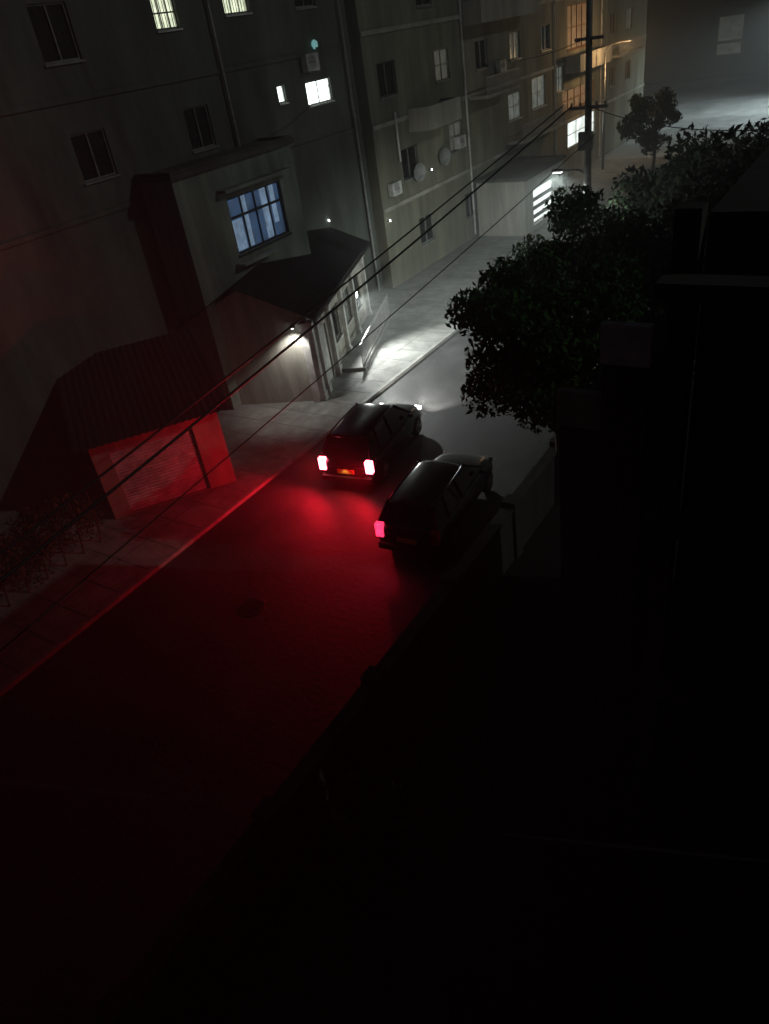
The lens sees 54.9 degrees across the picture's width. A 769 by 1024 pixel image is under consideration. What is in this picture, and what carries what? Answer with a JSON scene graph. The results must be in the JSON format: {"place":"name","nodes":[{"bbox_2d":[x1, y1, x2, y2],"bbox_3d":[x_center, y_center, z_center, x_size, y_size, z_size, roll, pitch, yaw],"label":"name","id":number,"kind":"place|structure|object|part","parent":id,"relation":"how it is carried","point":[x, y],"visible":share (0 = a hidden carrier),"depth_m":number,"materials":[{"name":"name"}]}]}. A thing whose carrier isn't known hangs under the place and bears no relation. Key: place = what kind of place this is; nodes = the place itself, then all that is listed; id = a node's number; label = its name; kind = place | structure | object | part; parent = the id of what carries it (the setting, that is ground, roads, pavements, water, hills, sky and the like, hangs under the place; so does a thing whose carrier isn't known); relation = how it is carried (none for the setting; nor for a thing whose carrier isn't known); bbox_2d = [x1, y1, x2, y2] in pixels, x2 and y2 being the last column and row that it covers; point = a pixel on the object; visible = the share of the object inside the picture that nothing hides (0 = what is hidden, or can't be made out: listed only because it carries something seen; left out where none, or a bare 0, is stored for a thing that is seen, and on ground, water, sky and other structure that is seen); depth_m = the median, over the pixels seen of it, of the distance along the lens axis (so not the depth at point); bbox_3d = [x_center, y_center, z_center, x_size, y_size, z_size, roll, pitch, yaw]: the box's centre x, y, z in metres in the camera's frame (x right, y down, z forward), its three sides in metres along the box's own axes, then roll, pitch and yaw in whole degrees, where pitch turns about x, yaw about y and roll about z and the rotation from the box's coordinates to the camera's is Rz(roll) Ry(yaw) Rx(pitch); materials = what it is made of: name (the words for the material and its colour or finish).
{"place":"outdoors","nodes":[
{"label":"outdoors","id":0,"kind":"place"},
{"bbox_2d":[0,157,666,686],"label":"pavement","id":1,"kind":"structure","parent":0,"point":[28,647],"depth_m":23.59,"materials":[{"name":"grey concrete"}]},
{"bbox_2d":[0,490,104,606],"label":"hedge","id":2,"kind":"object","parent":1,"relation":"on","point":[36,541],"visible":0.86,"depth_m":19.24,"materials":[{"name":"green plant"}]},
{"bbox_2d":[56,328,235,518],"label":"roadside shed","id":3,"kind":"structure","parent":1,"relation":"on","point":[118,403],"depth_m":21.91,"materials":[{"name":"paint"}]},
{"bbox_2d":[0,0,383,531],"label":"apartment block","id":4,"kind":"structure","parent":1,"relation":"on","point":[103,103],"depth_m":23.25,"materials":[{"name":"concrete"}]},
{"bbox_2d":[26,2,85,67],"bbox_3d":[-9.253,-13.404,20.753,0.205,1.470,1.420,13,39,30],"label":"window","id":5,"kind":"structure","parent":4,"relation":"in","point":[50,21],"depth_m":20.82,"materials":[{"name":"black glass"}]},
{"bbox_2d":[70,128,121,185],"bbox_3d":[-8.817,-10.798,22.468,0.205,1.370,1.420,13,39,30],"label":"window","id":6,"kind":"structure","parent":4,"relation":"in","point":[91,149],"depth_m":22.54,"materials":[{"name":"black glass"}]},
{"bbox_2d":[150,0,182,32],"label":"window","id":7,"kind":"structure","parent":4,"relation":"in","point":[163,10],"depth_m":23.62,"materials":[{"name":"white paint"}]},
{"bbox_2d":[183,104,219,153],"bbox_3d":[-6.390,-13.255,25.583,0.205,1.370,1.320,13,39,30],"label":"window","id":8,"kind":"structure","parent":4,"relation":"in","point":[196,118],"depth_m":25.67,"materials":[{"name":"black glass"}]},
{"bbox_2d":[222,0,252,16],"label":"window","id":9,"kind":"structure","parent":4,"relation":"in","point":[232,7],"depth_m":25.92,"materials":[{"name":"white paint"}]},
{"bbox_2d":[277,85,289,105],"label":"window","id":10,"kind":"structure","parent":4,"relation":"in","point":[281,96],"depth_m":28.62,"materials":[{"name":"white paint"}]},
{"bbox_2d":[268,78,333,136],"bbox_3d":[-3.064,-15.891,28.677,0.024,1.320,7.184,4,35,20],"label":"overhead cable","id":11,"kind":"object","parent":4,"relation":"attached to","point":[304,111],"visible":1,"depth_m":28.60,"materials":[{"name":"black rubber"}]},
{"bbox_2d":[294,0,317,10],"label":"window","id":12,"kind":"structure","parent":4,"relation":"in","point":[299,4],"depth_m":28.66,"materials":[{"name":"black glass"}]},
{"bbox_2d":[300,52,319,73],"bbox_3d":[-2.940,-17.735,29.215,0.358,0.630,0.800,13,39,30],"label":"air conditioner","id":13,"kind":"object","parent":4,"relation":"attached to","point":[309,62],"visible":1,"depth_m":29.04,"materials":[{"name":"white paint"}]},
{"bbox_2d":[311,39,317,48],"bbox_3d":[-2.813,-18.559,29.361,0.330,0.335,0.260,13,39,30],"label":"wall lamp","id":14,"kind":"object","parent":4,"relation":"attached to","point":[314,43],"visible":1,"depth_m":29.25,"materials":[{"name":"teal glass"}]},
{"bbox_2d":[305,77,334,108],"bbox_3d":[-2.683,-17.177,30.276,0.205,0.920,1.820,13,39,30],"label":"window","id":15,"kind":"structure","parent":4,"relation":"in","point":[314,88],"depth_m":30.36,"materials":[{"name":"white glass"}]},
{"bbox_2d":[132,135,310,409],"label":"narrow house","id":16,"kind":"structure","parent":1,"relation":"on","point":[221,222],"depth_m":25.52,"materials":[{"name":"concrete"}]},
{"bbox_2d":[227,181,292,256],"bbox_3d":[-4.494,-10.578,26.590,0.205,1.920,3.020,13,39,30],"label":"window","id":17,"kind":"structure","parent":16,"relation":"in","point":[257,215],"depth_m":26.64,"materials":[{"name":"blue glass"}]},
{"bbox_2d":[175,227,391,404],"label":"house","id":18,"kind":"structure","parent":1,"relation":"on","point":[262,305],"depth_m":26.84,"materials":[{"name":"white paint"}]},
{"bbox_2d":[320,324,332,380],"bbox_3d":[-2.228,-5.909,27.690,0.050,2.130,0.860,-1,34,13],"label":"door","id":19,"kind":"structure","parent":18,"relation":"in","point":[322,330],"depth_m":27.79,"materials":[{"name":"white paint"}]},
{"bbox_2d":[331,303,343,345],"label":"window","id":20,"kind":"structure","parent":18,"relation":"in","point":[339,335],"depth_m":29.06,"materials":[{"name":"white paint"}]},
{"bbox_2d":[342,287,353,326],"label":"window","id":21,"kind":"structure","parent":18,"relation":"in","point":[347,306],"depth_m":30.64,"materials":[{"name":"white paint"}]},
{"bbox_2d":[353,275,362,311],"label":"window","id":22,"kind":"structure","parent":18,"relation":"in","point":[355,280],"depth_m":32.19,"materials":[{"name":"white paint"}]},
{"bbox_2d":[344,0,646,288],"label":"street terrace","id":23,"kind":"structure","parent":1,"relation":"on","point":[430,84],"depth_m":39.65,"materials":[{"name":"concrete"}]},
{"bbox_2d":[376,59,399,99],"bbox_3d":[0.096,-19.531,33.420,0.205,1.420,1.620,13,39,30],"label":"window","id":24,"kind":"structure","parent":23,"relation":"in","point":[385,71],"depth_m":33.50,"materials":[{"name":"black glass"}]},
{"bbox_2d":[388,180,402,197],"bbox_3d":[0.502,-15.393,35.249,0.358,0.630,0.800,13,39,30],"label":"air conditioner","id":25,"kind":"object","parent":23,"relation":"attached to","point":[394,188],"visible":1,"depth_m":35.06,"materials":[{"name":"white paint"}]},
{"bbox_2d":[401,144,418,181],"bbox_3d":[1.234,-17.104,36.239,0.205,1.420,1.620,13,39,30],"label":"window","id":26,"kind":"structure","parent":23,"relation":"in","point":[409,161],"depth_m":36.28,"materials":[{"name":"black glass"}]},
{"bbox_2d":[414,163,425,180],"bbox_3d":[1.750,-16.765,36.493,0.553,0.840,0.632,-4,33,9],"label":"satellite dish","id":27,"kind":"object","parent":23,"relation":"attached to","point":[419,172],"visible":1,"depth_m":36.62,"materials":[{"name":"paint"}]},
{"bbox_2d":[416,0,433,7],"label":"window","id":28,"kind":"structure","parent":23,"relation":"in","point":[420,3],"depth_m":34.69,"materials":[{"name":"black glass"}]},
{"bbox_2d":[419,212,436,247],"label":"window","id":29,"kind":"structure","parent":23,"relation":"in","point":[424,226],"depth_m":38.92,"materials":[{"name":"grey glass"}]},
{"bbox_2d":[434,47,451,83],"bbox_3d":[2.862,-22.331,36.970,0.205,1.420,1.620,13,39,30],"label":"window","id":30,"kind":"structure","parent":23,"relation":"in","point":[440,55],"depth_m":37.10,"materials":[{"name":"grey glass"}]},
{"bbox_2d":[440,148,450,164],"bbox_3d":[3.131,-18.357,38.192,0.553,0.840,0.632,-4,33,9],"label":"satellite dish","id":31,"kind":"object","parent":23,"relation":"attached to","point":[445,155],"visible":1,"depth_m":38.31,"materials":[{"name":"paint"}]},
{"bbox_2d":[449,120,464,153],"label":"window","id":32,"kind":"structure","parent":23,"relation":"in","point":[454,128],"depth_m":39.44,"materials":[{"name":"grey"}]},
{"bbox_2d":[454,134,466,149],"bbox_3d":[4.045,-19.752,39.501,0.358,0.630,0.800,13,39,30],"label":"air conditioner","id":33,"kind":"object","parent":23,"relation":"attached to","point":[460,141],"visible":1,"depth_m":39.30,"materials":[{"name":"white paint"}]},
{"bbox_2d":[465,189,477,220],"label":"window","id":34,"kind":"structure","parent":23,"relation":"in","point":[468,202],"depth_m":42.36,"materials":[{"name":"grey glass"}]},
{"bbox_2d":[474,39,489,71],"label":"window","id":35,"kind":"structure","parent":23,"relation":"in","point":[480,45],"depth_m":40.14,"materials":[{"name":"black glass"}]},
{"bbox_2d":[496,59,506,73],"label":"air conditioner","id":36,"kind":"object","parent":23,"relation":"attached to","point":[501,66],"visible":1,"depth_m":41.46,"materials":[{"name":"white paint"}]},
{"bbox_2d":[508,91,522,122],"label":"window","id":37,"kind":"structure","parent":23,"relation":"in","point":[513,99],"depth_m":44.60,"materials":[{"name":"grey glass"}]},
{"bbox_2d":[509,31,521,61],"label":"window","id":38,"kind":"structure","parent":23,"relation":"in","point":[513,36],"depth_m":43.16,"materials":[{"name":"grey glass"}]},
{"bbox_2d":[532,75,546,110],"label":"window","id":39,"kind":"structure","parent":23,"relation":"in","point":[538,96],"depth_m":47.01,"materials":[{"name":"white glass"}]},
{"bbox_2d":[541,24,551,52],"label":"window","id":40,"kind":"structure","parent":23,"relation":"in","point":[544,28],"depth_m":46.33,"materials":[{"name":"black glass"}]},
{"bbox_2d":[557,66,564,93],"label":"window","id":41,"kind":"structure","parent":23,"relation":"in","point":[559,70],"depth_m":49.35,"materials":[{"name":"grey glass"}]},
{"bbox_2d":[562,80,594,113],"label":"window","id":42,"kind":"structure","parent":23,"relation":"in","point":[575,95],"depth_m":52.10,"materials":[{"name":"brown paint"}]},
{"bbox_2d":[567,2,593,51],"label":"window","id":43,"kind":"structure","parent":23,"relation":"in","point":[576,13],"depth_m":49.97,"materials":[{"name":"glass"}]},
{"bbox_2d":[568,111,593,147],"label":"window","id":44,"kind":"structure","parent":23,"relation":"in","point":[576,126],"depth_m":53.52,"materials":[{"name":"white glass"}]},
{"bbox_2d":[609,66,615,88],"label":"window","id":45,"kind":"structure","parent":23,"relation":"in","point":[611,70],"depth_m":57.41,"materials":[{"name":"grey glass"}]},
{"bbox_2d":[610,12,616,34],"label":"window","id":46,"kind":"structure","parent":23,"relation":"in","point":[613,14],"depth_m":55.51,"materials":[{"name":"grey glass"}]},
{"bbox_2d":[624,60,630,81],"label":"window","id":47,"kind":"structure","parent":23,"relation":"in","point":[627,63],"depth_m":60.09,"materials":[{"name":"grey glass"}]},
{"bbox_2d":[626,8,632,30],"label":"window","id":48,"kind":"structure","parent":23,"relation":"in","point":[629,11],"depth_m":58.16,"materials":[{"name":"grey glass"}]},
{"bbox_2d":[473,154,566,235],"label":"shop","id":49,"kind":"structure","parent":1,"relation":"on","point":[507,188],"depth_m":42.07,"materials":[{"name":"concrete"}]},
{"bbox_2d":[533,178,552,225],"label":"window","id":50,"kind":"structure","parent":49,"relation":"in","point":[541,193],"depth_m":43.01,"materials":[{"name":"white paint"}]},
{"bbox_2d":[558,172,566,185],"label":"air conditioner","id":51,"kind":"object","parent":49,"relation":"attached to","point":[562,179],"visible":0.99,"depth_m":44.12,"materials":[{"name":"white paint"}]},
{"bbox_2d":[601,39,631,168],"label":"street lamp","id":52,"kind":"object","parent":1,"relation":"on","point":[603,124],"visible":1,"depth_m":52.04,"materials":[{"name":"grey metal"}]},
{"bbox_2d":[0,161,682,1023],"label":"road","id":53,"kind":"structure","parent":0,"point":[162,729],"depth_m":15.52,"materials":[{"name":"grey asphalt"}]},
{"bbox_2d":[236,597,265,616],"bbox_3d":[-3.194,2.276,17.724,0.720,0.015,0.720,13,39,30],"label":"manhole cover","id":54,"kind":"object","parent":53,"relation":"on","point":[251,607],"visible":1,"depth_m":17.71,"materials":[{"name":"black metal"}]},
{"bbox_2d":[318,403,421,484],"bbox_3d":[-0.323,-2.496,22.738,2.020,1.651,4.387,7,36,23],"label":"car","id":55,"kind":"object","parent":53,"relation":"on","point":[364,443],"visible":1,"depth_m":21.45,"materials":[{"name":"paint"}]},
{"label":"windows","id":56,"kind":"part","parent":55,"relation":"part of","materials":[{"name":"black glass"}]},
{"bbox_2d":[374,451,492,557],"bbox_3d":[1.446,-0.567,19.468,2.020,1.531,4.387,9,37,26],"label":"car","id":57,"kind":"object","parent":53,"relation":"on","point":[428,505],"visible":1,"depth_m":18.24,"materials":[{"name":"paint"}]},
{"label":"windows","id":58,"kind":"part","parent":57,"relation":"part of","materials":[{"name":"black glass"}]},
{"bbox_2d":[464,349,476,355],"bbox_3d":[3.465,-6.238,28.962,0.720,0.015,0.720,13,39,30],"label":"manhole cover","id":59,"kind":"object","parent":53,"relation":"on","point":[470,351],"visible":0.41,"depth_m":29.05,"materials":[{"name":"black metal"}]},
{"bbox_2d":[551,0,607,226],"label":"utility pole","id":60,"kind":"object","parent":53,"relation":"on","point":[587,134],"visible":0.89,"depth_m":26.38,"materials":[{"name":"wood"}]},
{"bbox_2d":[0,104,564,555],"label":"overhead cable","id":61,"kind":"object","parent":60,"relation":"attached to","point":[246,360],"visible":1,"depth_m":15.05,"materials":[{"name":"black rubber"}]},
{"bbox_2d":[0,106,572,582],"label":"overhead cable","id":62,"kind":"object","parent":60,"relation":"attached to","point":[60,532],"visible":1,"depth_m":14.79,"materials":[{"name":"black rubber"}]},
{"bbox_2d":[0,133,595,651],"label":"overhead cable","id":63,"kind":"object","parent":60,"relation":"attached to","point":[258,429],"visible":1,"depth_m":14.57,"materials":[{"name":"black rubber"}]},
{"bbox_2d":[497,42,577,60],"bbox_3d":[6.565,-20.716,33.192,0.024,1.123,18.090,-8,33,2],"label":"overhead cable","id":64,"kind":"object","parent":60,"relation":"attached to","point":[542,55],"visible":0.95,"depth_m":30.90,"materials":[{"name":"black rubber"}]},
{"bbox_2d":[589,106,768,130],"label":"overhead cable","id":65,"kind":"object","parent":60,"relation":"attached to","point":[679,127],"visible":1,"depth_m":20.97,"materials":[{"name":"black rubber"}]},
{"bbox_2d":[186,42,768,1023],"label":"ground","id":66,"kind":"structure","parent":0,"point":[566,858],"depth_m":11.24,"materials":[{"name":"soil"}]},
{"bbox_2d":[92,435,556,1023],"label":"garden wall","id":67,"kind":"structure","parent":66,"relation":"on","point":[178,971],"depth_m":11.95,"materials":[{"name":"concrete"}]},
{"bbox_2d":[127,464,535,978],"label":"kerb","id":68,"kind":"structure","parent":66,"relation":"on","point":[304,755],"depth_m":13.70,"materials":[{"name":"concrete"}]},
{"bbox_2d":[0,160,668,696],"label":"kerb","id":69,"kind":"structure","parent":66,"relation":"on","point":[72,634],"depth_m":20.25,"materials":[{"name":"grey concrete"}]},
{"bbox_2d":[443,237,653,502],"bbox_3d":[4.272,-2.960,17.615,5.527,6.750,4.906,13,39,30],"label":"broadleaf tree","id":70,"kind":"object","parent":66,"relation":"on","point":[561,348],"visible":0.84,"depth_m":16.17,"materials":[{"name":"green plant"}]},
{"bbox_2d":[483,183,660,331],"bbox_3d":[6.074,-6.494,22.655,5.810,6.610,5.167,13,39,30],"label":"broadleaf tree","id":71,"kind":"object","parent":66,"relation":"on","point":[571,214],"visible":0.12,"depth_m":21.24,"materials":[{"name":"green plant"}]},
{"bbox_2d":[556,315,666,691],"bbox_3d":[4.073,-0.207,13.050,1.400,7.200,2.050,13,39,30],"label":"stepped annex","id":72,"kind":"object","parent":66,"relation":"on","point":[608,420],"visible":0.95,"depth_m":12.10,"materials":[{"name":"concrete"}]},
{"bbox_2d":[616,86,682,170],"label":"slender tree","id":73,"kind":"object","parent":66,"relation":"on","point":[651,135],"visible":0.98,"depth_m":49.62,"materials":[{"name":"green plant"}]},
{"bbox_2d":[544,144,768,384],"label":"broadleaf tree","id":74,"kind":"object","parent":66,"relation":"on","point":[639,244],"visible":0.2,"depth_m":18.45,"materials":[{"name":"green plant"}]},
{"bbox_2d":[597,73,768,159],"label":"yard","id":75,"kind":"structure","parent":66,"relation":"on","point":[725,103],"depth_m":71.83,"materials":[{"name":"concrete"}]},
{"bbox_2d":[604,106,768,261],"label":"broadleaf tree","id":76,"kind":"object","parent":66,"relation":"on","point":[652,190],"visible":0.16,"depth_m":26.97,"materials":[{"name":"green plant"}]},
{"bbox_2d":[630,146,768,823],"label":"apartment","id":77,"kind":"structure","parent":66,"relation":"on","point":[709,687],"depth_m":8.99,"materials":[{"name":"concrete"}]},
{"bbox_2d":[644,0,768,82],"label":"corner building","id":78,"kind":"structure","parent":66,"relation":"on","point":[688,39],"depth_m":90.72,"materials":[{"name":"concrete"}]},
{"bbox_2d":[715,14,744,56],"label":"window","id":79,"kind":"structure","parent":78,"relation":"in","point":[730,27],"depth_m":89.36,"materials":[{"name":"grey"}]},
{"bbox_2d":[681,119,768,206],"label":"broadleaf tree","id":80,"kind":"object","parent":66,"relation":"on","point":[729,163],"visible":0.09,"depth_m":20.61,"materials":[{"name":"green plant"}]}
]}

